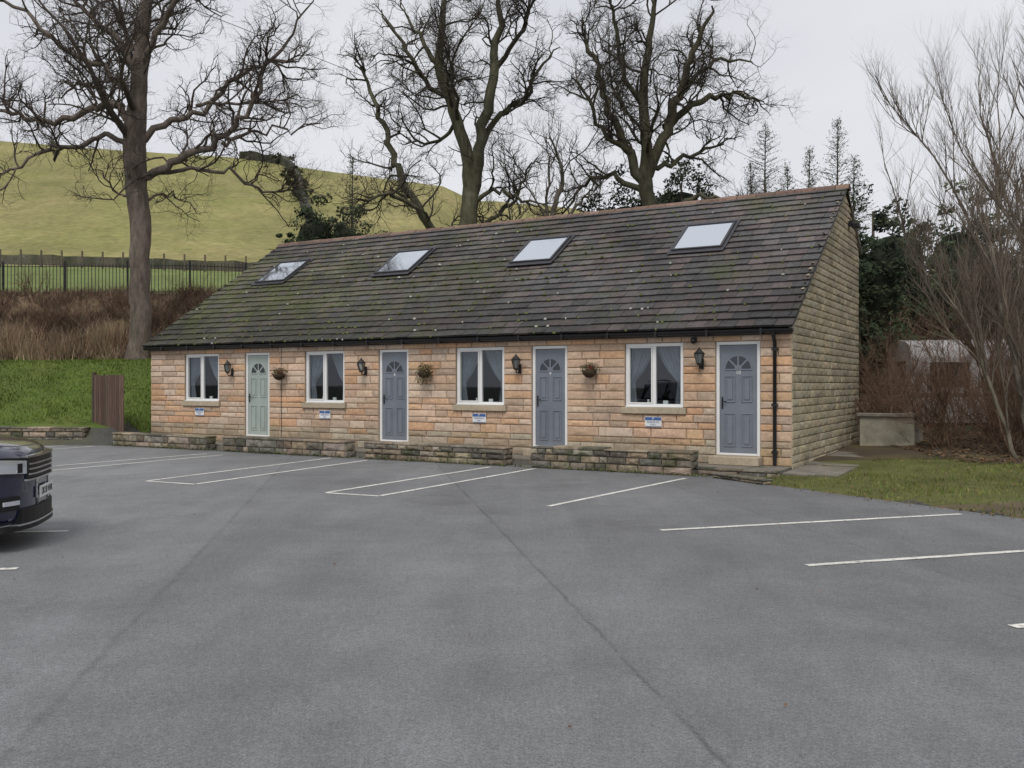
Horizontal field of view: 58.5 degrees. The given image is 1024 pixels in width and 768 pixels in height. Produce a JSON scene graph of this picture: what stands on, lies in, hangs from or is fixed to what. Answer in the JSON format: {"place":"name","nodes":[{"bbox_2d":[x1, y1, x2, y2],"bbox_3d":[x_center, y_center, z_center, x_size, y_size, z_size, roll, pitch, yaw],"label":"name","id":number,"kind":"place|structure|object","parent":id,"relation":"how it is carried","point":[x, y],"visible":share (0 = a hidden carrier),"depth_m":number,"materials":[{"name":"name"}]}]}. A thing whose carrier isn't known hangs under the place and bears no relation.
{"place":"outdoors","nodes":[
{"label":"outdoors","id":0,"kind":"place"},
{"bbox_2d":[0,141,1023,518],"bbox_3d":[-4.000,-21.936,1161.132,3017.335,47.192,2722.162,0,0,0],"label":"ground","id":1,"kind":"structure","parent":0,"point":[240,223],"depth_m":80.81,"materials":[{"name":"green plant"}]},
{"bbox_2d":[0,287,25,319],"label":"bramble bush","id":2,"kind":"object","parent":1,"relation":"on","point":[6,302],"visible":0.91,"depth_m":33.14,"materials":[{"name":"brown plant"}]},
{"bbox_2d":[5,261,71,303],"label":"bramble bush","id":3,"kind":"object","parent":1,"relation":"on","point":[25,284],"visible":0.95,"depth_m":34.16,"materials":[{"name":"brown plant"}]},
{"bbox_2d":[17,286,87,331],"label":"bramble bush","id":4,"kind":"object","parent":1,"relation":"on","point":[46,315],"visible":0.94,"depth_m":32.35,"materials":[{"name":"brown plant"}]},
{"bbox_2d":[0,353,150,432],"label":"lawn grass","id":5,"kind":"structure","parent":1,"relation":"on","point":[57,362],"depth_m":27.60,"materials":[{"name":"green plant"}]},
{"bbox_2d":[0,305,189,361],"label":"dead grass tufts","id":6,"kind":"object","parent":1,"relation":"on","point":[17,347],"visible":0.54,"depth_m":31.21,"materials":[{"name":"brown plant"}]},
{"bbox_2d":[0,279,224,359],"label":"dead bracken bank","id":7,"kind":"structure","parent":1,"relation":"on","point":[84,321],"depth_m":33.19,"materials":[{"name":"brown plant"}]},
{"bbox_2d":[79,270,154,318],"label":"bramble bush","id":8,"kind":"object","parent":1,"relation":"on","point":[117,304],"visible":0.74,"depth_m":33.24,"materials":[{"name":"brown plant"}]},
{"bbox_2d":[0,260,246,294],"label":"iron railing fence","id":9,"kind":"object","parent":1,"relation":"on","point":[3,266],"visible":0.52,"depth_m":35.19,"materials":[{"name":"black metal"}]},
{"bbox_2d":[0,249,246,272],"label":"field post fence","id":10,"kind":"object","parent":1,"relation":"on","point":[122,259],"visible":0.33,"depth_m":66.95,"materials":[{"name":"brown wood"}]},
{"bbox_2d":[1,254,255,271],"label":"drystone field wall","id":11,"kind":"structure","parent":1,"relation":"on","point":[51,259],"depth_m":69.23,"materials":[{"name":"stone"}]},
{"bbox_2d":[0,0,365,359],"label":"bare oak tree","id":12,"kind":"object","parent":1,"relation":"on","point":[135,54],"visible":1,"depth_m":30.73,"materials":[{"name":"brown plant"}]},
{"bbox_2d":[156,261,219,303],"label":"bramble bush","id":13,"kind":"object","parent":1,"relation":"on","point":[185,293],"visible":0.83,"depth_m":34.17,"materials":[{"name":"brown plant"}]},
{"bbox_2d":[172,279,217,311],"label":"bramble bush","id":14,"kind":"object","parent":1,"relation":"on","point":[193,300],"visible":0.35,"depth_m":32.92,"materials":[{"name":"brown plant"}]},
{"bbox_2d":[239,151,314,220],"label":"drystone field wall","id":15,"kind":"structure","parent":1,"relation":"on","point":[283,160],"depth_m":136.31,"materials":[{"name":"stone"}]},
{"bbox_2d":[270,152,316,198],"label":"hillside gorse bushes","id":16,"kind":"object","parent":1,"relation":"on","point":[278,160],"visible":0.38,"depth_m":125.57,"materials":[{"name":"green plant"}]},
{"bbox_2d":[275,190,389,242],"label":"dark evergreen shrub","id":17,"kind":"object","parent":1,"relation":"on","point":[319,232],"visible":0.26,"depth_m":54.21,"materials":[{"name":"green plant"}]},
{"bbox_2d":[339,153,370,234],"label":"conifer tree","id":18,"kind":"object","parent":1,"relation":"on","point":[352,177],"visible":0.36,"depth_m":55.97,"materials":[{"name":"green plant"}]},
{"bbox_2d":[317,0,591,239],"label":"bare sycamore tree","id":19,"kind":"object","parent":1,"relation":"on","point":[446,77],"visible":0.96,"depth_m":36.72,"materials":[{"name":"brown plant"}]},
{"bbox_2d":[142,184,862,474],"bbox_3d":[-0.921,-1.456,23.209,17.380,6.112,7.919,0,0,30],"label":"stone cottage row","id":20,"kind":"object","parent":1,"relation":"on","point":[757,295],"visible":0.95,"depth_m":20.23,"materials":[{"name":"stone"}]},
{"bbox_2d":[195,408,203,415],"bbox_3d":[-8.193,0.730,23.962,0.340,0.200,0.012,0,0,30],"label":"parking sign","id":21,"kind":"object","parent":20,"relation":"attached to","point":[199,411],"visible":1,"depth_m":23.96,"materials":[{"name":"white plastic"}]},
{"bbox_2d":[185,354,218,400],"bbox_3d":[-8.081,-0.168,24.073,1.280,1.237,0.245,0,0,30],"label":"window","id":22,"kind":"structure","parent":20,"relation":"in","point":[195,363],"depth_m":24.21,"materials":[{"name":"white plastic"}]},
{"bbox_2d":[224,360,232,375],"bbox_3d":[-7.209,-0.405,23.246,0.182,0.410,0.275,0,0,30],"label":"wall lantern","id":23,"kind":"object","parent":20,"relation":"attached to","point":[227,366],"depth_m":23.19,"materials":[{"name":"black metal"}]},
{"bbox_2d":[246,352,268,436],"bbox_3d":[-6.378,0.267,23.005,0.834,2.107,0.114,0,0,30],"label":"door","id":24,"kind":"structure","parent":20,"relation":"in","point":[257,367],"depth_m":23.03,"materials":[{"name":"green plastic"}]},
{"bbox_2d":[271,368,287,379],"bbox_3d":[-5.707,-0.257,22.325,0.500,0.333,0.362,0,0,30],"label":"hanging basket","id":25,"kind":"object","parent":20,"relation":"attached to","point":[278,374],"visible":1,"depth_m":22.26,"materials":[{"name":"brown plant"}]},
{"bbox_2d":[319,410,329,418],"bbox_3d":[-4.461,0.730,21.785,0.340,0.200,0.012,0,0,30],"label":"parking sign","id":26,"kind":"object","parent":20,"relation":"attached to","point":[324,414],"visible":1,"depth_m":21.79,"materials":[{"name":"white plastic"}]},
{"bbox_2d":[306,351,343,402],"bbox_3d":[-4.423,-0.168,21.939,1.230,1.237,0.245,0,0,30],"label":"window","id":27,"kind":"structure","parent":20,"relation":"in","point":[316,361],"depth_m":22.04,"materials":[{"name":"white plastic"}]},
{"bbox_2d":[357,358,366,374],"bbox_3d":[-3.452,-0.405,21.054,0.182,0.410,0.275,0,0,30],"label":"wall lantern","id":28,"kind":"object","parent":20,"relation":"attached to","point":[361,365],"depth_m":21.00,"materials":[{"name":"black metal"}]},
{"bbox_2d":[380,349,407,441],"bbox_3d":[-2.672,0.267,20.842,0.834,2.107,0.114,0,0,30],"label":"door","id":29,"kind":"structure","parent":20,"relation":"in","point":[393,366],"depth_m":20.85,"materials":[{"name":"grey plastic"}]},
{"bbox_2d":[415,363,434,385],"bbox_3d":[-1.924,-0.225,20.150,0.525,0.527,0.399,0,0,30],"label":"hanging basket","id":30,"kind":"object","parent":20,"relation":"attached to","point":[422,374],"visible":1,"depth_m":20.08,"materials":[{"name":"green plant"}]},
{"bbox_2d":[473,413,485,422],"bbox_3d":[-0.704,0.730,19.593,0.340,0.200,0.012,0,0,30],"label":"parking sign","id":31,"kind":"object","parent":20,"relation":"attached to","point":[479,417],"visible":1,"depth_m":19.59,"materials":[{"name":"white plastic"}]},
{"bbox_2d":[456,347,503,404],"bbox_3d":[-0.636,-0.168,19.729,1.220,1.237,0.245,0,0,30],"label":"window","id":32,"kind":"structure","parent":20,"relation":"in","point":[467,358],"depth_m":19.71,"materials":[{"name":"white plastic"}]},
{"bbox_2d":[511,354,520,372],"bbox_3d":[0.098,-0.425,18.983,0.182,0.410,0.275,0,0,30],"label":"wall lantern","id":33,"kind":"object","parent":20,"relation":"attached to","point":[516,360],"depth_m":18.92,"materials":[{"name":"black metal"}]},
{"bbox_2d":[533,345,566,445],"bbox_3d":[0.791,0.267,18.823,0.814,2.107,0.114,0,0,30],"label":"door","id":34,"kind":"structure","parent":20,"relation":"in","point":[549,362],"depth_m":18.82,"materials":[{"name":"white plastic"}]},
{"bbox_2d":[580,362,599,377],"bbox_3d":[1.558,-0.287,18.111,0.476,0.335,0.355,0,0,30],"label":"hanging basket","id":35,"kind":"object","parent":20,"relation":"attached to","point":[590,371],"visible":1,"depth_m":18.06,"materials":[{"name":"brown plant"}]},
{"bbox_2d":[645,417,661,426],"bbox_3d":[2.717,0.730,17.598,0.340,0.200,0.012,0,0,30],"label":"parking sign","id":36,"kind":"object","parent":20,"relation":"attached to","point":[653,421],"visible":1,"depth_m":17.59,"materials":[{"name":"white plastic"}]},
{"bbox_2d":[625,343,682,407],"bbox_3d":[2.790,-0.168,17.730,1.190,1.237,0.245,0,0,30],"label":"window","id":37,"kind":"structure","parent":20,"relation":"in","point":[638,356],"depth_m":17.68,"materials":[{"name":"white plastic"}]},
{"bbox_2d":[690,337,696,343],"bbox_3d":[3.401,-0.815,17.144,0.106,0.130,0.123,0,0,30],"label":"security sensor","id":38,"kind":"object","parent":20,"relation":"attached to","point":[693,340],"visible":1,"depth_m":17.11,"materials":[{"name":"black plastic"}]},
{"bbox_2d":[694,347,704,368],"bbox_3d":[3.492,-0.485,17.002,0.182,0.410,0.275,0,0,30],"label":"wall lantern","id":39,"kind":"object","parent":20,"relation":"attached to","point":[699,353],"depth_m":16.94,"materials":[{"name":"black metal"}]},
{"bbox_2d":[716,341,759,456],"bbox_3d":[4.174,0.267,16.848,0.823,2.107,0.114,0,0,30],"label":"door","id":40,"kind":"structure","parent":20,"relation":"in","point":[737,362],"depth_m":16.85,"materials":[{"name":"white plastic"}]},
{"bbox_2d":[848,221,860,228],"bbox_3d":[7.814,-3.635,20.858,0.240,0.170,0.220,0,0,30],"label":"security floodlight","id":41,"kind":"object","parent":20,"relation":"attached to","point":[852,224],"visible":1,"depth_m":20.78,"materials":[{"name":"black plastic"}]},
{"bbox_2d":[0,445,1023,767],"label":"car park asphalt","id":42,"kind":"object","parent":1,"relation":"on","point":[488,621],"depth_m":6.12,"materials":[{"name":"grey asphalt"}]},
{"bbox_2d":[0,435,52,533],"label":"parked car","id":43,"kind":"object","parent":42,"relation":"on","point":[26,486],"visible":1,"depth_m":8.87,"materials":[{"name":"blue paint"}]},
{"bbox_2d":[0,426,90,439],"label":"drystone boundary wall","id":44,"kind":"structure","parent":42,"relation":"on","point":[56,433],"depth_m":24.08,"materials":[{"name":"stone"}]},
{"bbox_2d":[92,372,124,431],"bbox_3d":[-10.862,0.640,24.610,1.315,1.920,0.120,0,0,30],"label":"wooden fence panel","id":45,"kind":"object","parent":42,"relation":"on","point":[108,391],"visible":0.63,"depth_m":24.56,"materials":[{"name":"brown wood"}]},
{"bbox_2d":[112,432,216,449],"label":"stone wall","id":46,"kind":"structure","parent":42,"relation":"on","point":[156,440],"depth_m":22.73,"materials":[{"name":"grey stone"}]},
{"bbox_2d":[222,436,355,457],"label":"stone wall","id":47,"kind":"structure","parent":42,"relation":"on","point":[304,446],"depth_m":20.59,"materials":[{"name":"grey stone"}]},
{"bbox_2d":[364,441,512,465],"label":"stone wall","id":48,"kind":"structure","parent":42,"relation":"on","point":[443,452],"depth_m":18.55,"materials":[{"name":"grey stone"}]},
{"bbox_2d":[111,444,771,478],"bbox_3d":[-3.130,1.574,19.443,17.210,0.091,0.139,0,0,30],"label":"wall foot moss","id":49,"kind":"object","parent":42,"relation":"on","point":[500,464],"depth_m":18.71,"materials":[{"name":"green plant"}]},
{"bbox_2d":[0,445,1023,627],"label":"parking bay lines","id":50,"kind":"object","parent":42,"relation":"on","point":[1021,625],"visible":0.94,"depth_m":11.15,"materials":[{"name":"paint"}]},
{"bbox_2d":[62,430,1023,727],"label":"leaf litter","id":51,"kind":"object","parent":42,"relation":"on","point":[1004,460],"visible":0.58,"depth_m":18.05,"materials":[{"name":"brown plant"}]},
{"bbox_2d":[530,445,698,475],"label":"stone wall","id":52,"kind":"structure","parent":42,"relation":"on","point":[665,461],"depth_m":16.59,"materials":[{"name":"grey stone"}]},
{"bbox_2d":[711,472,772,484],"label":"stone kerb wall","id":53,"kind":"structure","parent":42,"relation":"on","point":[747,478],"depth_m":14.88,"materials":[{"name":"beige stone"}]},
{"bbox_2d":[464,7,690,220],"bbox_3d":[1.417,-5.976,33.538,6.868,13.524,12.456,0,0,-30],"label":"slender bare tree","id":54,"kind":"object","parent":1,"relation":"on","point":[560,189],"visible":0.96,"depth_m":33.91,"materials":[{"name":"brown plant"}]},
{"bbox_2d":[576,155,740,212],"bbox_3d":[6.452,-5.259,38.454,9.527,9.029,4.702,0,0,-15],"label":"holly bush","id":55,"kind":"object","parent":1,"relation":"on","point":[669,196],"visible":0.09,"depth_m":38.01,"materials":[{"name":"green plant"}]},
{"bbox_2d":[530,0,809,217],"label":"bare ash tree","id":56,"kind":"object","parent":1,"relation":"on","point":[642,174],"visible":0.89,"depth_m":35.73,"materials":[{"name":"brown plant"}]},
{"bbox_2d":[696,466,779,476],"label":"stone kerb wall","id":57,"kind":"structure","parent":1,"relation":"on","point":[702,470],"depth_m":15.66,"materials":[{"name":"grey stone"}]},
{"bbox_2d":[736,157,761,194],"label":"conifer tree","id":58,"kind":"object","parent":1,"relation":"on","point":[752,176],"visible":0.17,"depth_m":45.92,"materials":[{"name":"green plant"}]},
{"bbox_2d":[747,118,790,192],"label":"conifer tree","id":59,"kind":"object","parent":1,"relation":"on","point":[765,156],"visible":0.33,"depth_m":45.96,"materials":[{"name":"green plant"}]},
{"bbox_2d":[774,162,799,190],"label":"conifer tree","id":60,"kind":"object","parent":1,"relation":"on","point":[787,180],"visible":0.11,"depth_m":44.98,"materials":[{"name":"green plant"}]},
{"bbox_2d":[798,145,819,188],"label":"conifer tree","id":61,"kind":"object","parent":1,"relation":"on","point":[808,184],"visible":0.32,"depth_m":45.94,"materials":[{"name":"green plant"}]},
{"bbox_2d":[816,117,873,250],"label":"conifer tree","id":62,"kind":"object","parent":1,"relation":"on","point":[837,152],"visible":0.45,"depth_m":43.95,"materials":[{"name":"green plant"}]},
{"bbox_2d":[845,154,895,281],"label":"conifer tree","id":63,"kind":"object","parent":1,"relation":"on","point":[852,182],"visible":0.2,"depth_m":45.94,"materials":[{"name":"green plant"}]},
{"bbox_2d":[866,211,874,235],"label":"utility pole","id":64,"kind":"object","parent":1,"relation":"on","point":[873,233],"visible":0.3,"depth_m":80.92,"materials":[{"name":"brown wood"}]},
{"bbox_2d":[848,335,929,433],"bbox_3d":[8.714,0.135,21.540,3.096,2.886,2.846,0,0,0],"label":"bare brown shrub","id":65,"kind":"object","parent":1,"relation":"on","point":[890,409],"visible":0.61,"depth_m":21.43,"materials":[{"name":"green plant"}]},
{"bbox_2d":[860,417,922,445],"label":"wall","id":66,"kind":"structure","parent":1,"relation":"on","point":[876,431],"depth_m":20.54,"materials":[{"name":"concrete"}]},
{"bbox_2d":[856,412,924,416],"bbox_3d":[8.813,0.699,21.201,1.280,0.078,1.720,0,0,30],"label":"coping","id":67,"kind":"object","parent":66,"relation":"on","point":[876,414],"visible":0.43,"depth_m":20.52,"materials":[{"name":"grey concrete"}]},
{"bbox_2d":[760,455,1023,517],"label":"grass verge","id":68,"kind":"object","parent":1,"relation":"on","point":[858,474],"depth_m":14.30,"materials":[{"name":"green plant"}]},
{"bbox_2d":[858,288,955,414],"bbox_3d":[9.076,-0.434,22.515,3.692,3.946,2.720,0,0,27],"label":"bare brown shrub","id":69,"kind":"object","parent":1,"relation":"on","point":[867,368],"visible":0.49,"depth_m":22.43,"materials":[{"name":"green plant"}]},
{"bbox_2d":[859,289,959,412],"bbox_3d":[10.389,-0.555,24.941,3.410,4.127,3.086,0,0,-35],"label":"bare brown shrub","id":70,"kind":"object","parent":1,"relation":"on","point":[894,355],"visible":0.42,"depth_m":24.48,"materials":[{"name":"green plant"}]},
{"bbox_2d":[867,310,993,449],"bbox_3d":[9.051,0.037,20.040,3.208,3.442,3.542,0,0,0],"label":"bare brown shrub","id":71,"kind":"object","parent":1,"relation":"on","point":[920,414],"visible":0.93,"depth_m":19.66,"materials":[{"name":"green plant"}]},
{"bbox_2d":[849,0,1023,342],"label":"bare birch tree","id":72,"kind":"object","parent":1,"relation":"on","point":[907,124],"visible":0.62,"depth_m":24.85,"materials":[{"name":"brown plant"}]},
{"bbox_2d":[850,182,1023,410],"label":"evergreen hedge","id":73,"kind":"object","parent":1,"relation":"on","point":[878,275],"visible":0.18,"depth_m":28.02,"materials":[{"name":"green plant"}]},
{"bbox_2d":[870,283,1009,436],"bbox_3d":[10.824,-0.689,22.768,4.965,4.333,3.000,0,0,-27],"label":"bare brown shrub","id":74,"kind":"object","parent":1,"relation":"on","point":[939,383],"visible":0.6,"depth_m":22.34,"materials":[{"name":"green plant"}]},
{"bbox_2d":[859,179,1021,308],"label":"distant woodland","id":75,"kind":"object","parent":1,"relation":"on","point":[877,227],"visible":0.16,"depth_m":62.18,"materials":[{"name":"green plant"}]},
{"bbox_2d":[862,1,1023,431],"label":"bare birch tree","id":76,"kind":"object","parent":1,"relation":"on","point":[924,278],"visible":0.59,"depth_m":22.79,"materials":[{"name":"brown plant"}]},
{"bbox_2d":[886,339,1015,425],"bbox_3d":[14.247,0.065,26.791,5.612,2.740,2.695,0,0,8],"label":"static caravan","id":77,"kind":"object","parent":1,"relation":"on","point":[916,343],"visible":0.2,"depth_m":25.82,"materials":[{"name":"white metal"}]},
{"bbox_2d":[896,361,1009,386],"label":"windows","id":78,"kind":"structure","parent":77,"relation":"in","point":[900,361],"depth_m":25.72,"materials":[{"name":"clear glass"}]},
{"bbox_2d":[885,122,1023,457],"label":"bare birch tree","id":79,"kind":"object","parent":1,"relation":"on","point":[1007,319],"visible":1,"depth_m":17.62,"materials":[{"name":"brown plant"}]},
{"bbox_2d":[902,10,1023,261],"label":"bare birch tree","id":80,"kind":"object","parent":1,"relation":"on","point":[1016,185],"visible":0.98,"depth_m":20.53,"materials":[{"name":"brown plant"}]},
{"bbox_2d":[910,311,1023,441],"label":"bare brown shrub","id":81,"kind":"object","parent":1,"relation":"on","point":[978,415],"visible":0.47,"depth_m":20.40,"materials":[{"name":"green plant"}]},
{"bbox_2d":[923,290,1016,428],"bbox_3d":[12.532,-0.714,23.347,4.116,4.287,3.952,0,0,0],"label":"bare brown shrub","id":82,"kind":"object","parent":1,"relation":"on","point":[970,362],"visible":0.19,"depth_m":23.25,"materials":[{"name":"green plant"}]},
{"bbox_2d":[948,314,1022,440],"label":"bare brown shrub","id":83,"kind":"object","parent":1,"relation":"on","point":[997,387],"visible":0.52,"depth_m":18.89,"materials":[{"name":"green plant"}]},
{"bbox_2d":[953,338,1023,454],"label":"bare brown shrub","id":84,"kind":"object","parent":1,"relation":"on","point":[1017,425],"visible":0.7,"depth_m":18.12,"materials":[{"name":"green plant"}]},
{"bbox_2d":[0,0,1023,270],"label":"sky","id":85,"kind":"structure","parent":0,"point":[822,35],"materials":[{"name":"white"}]},
{"bbox_2d":[782,451,861,476],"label":"paving slabs","id":86,"kind":"structure","parent":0,"point":[814,468],"depth_m":16.14,"materials":[{"name":"grey stone"}]}
]}

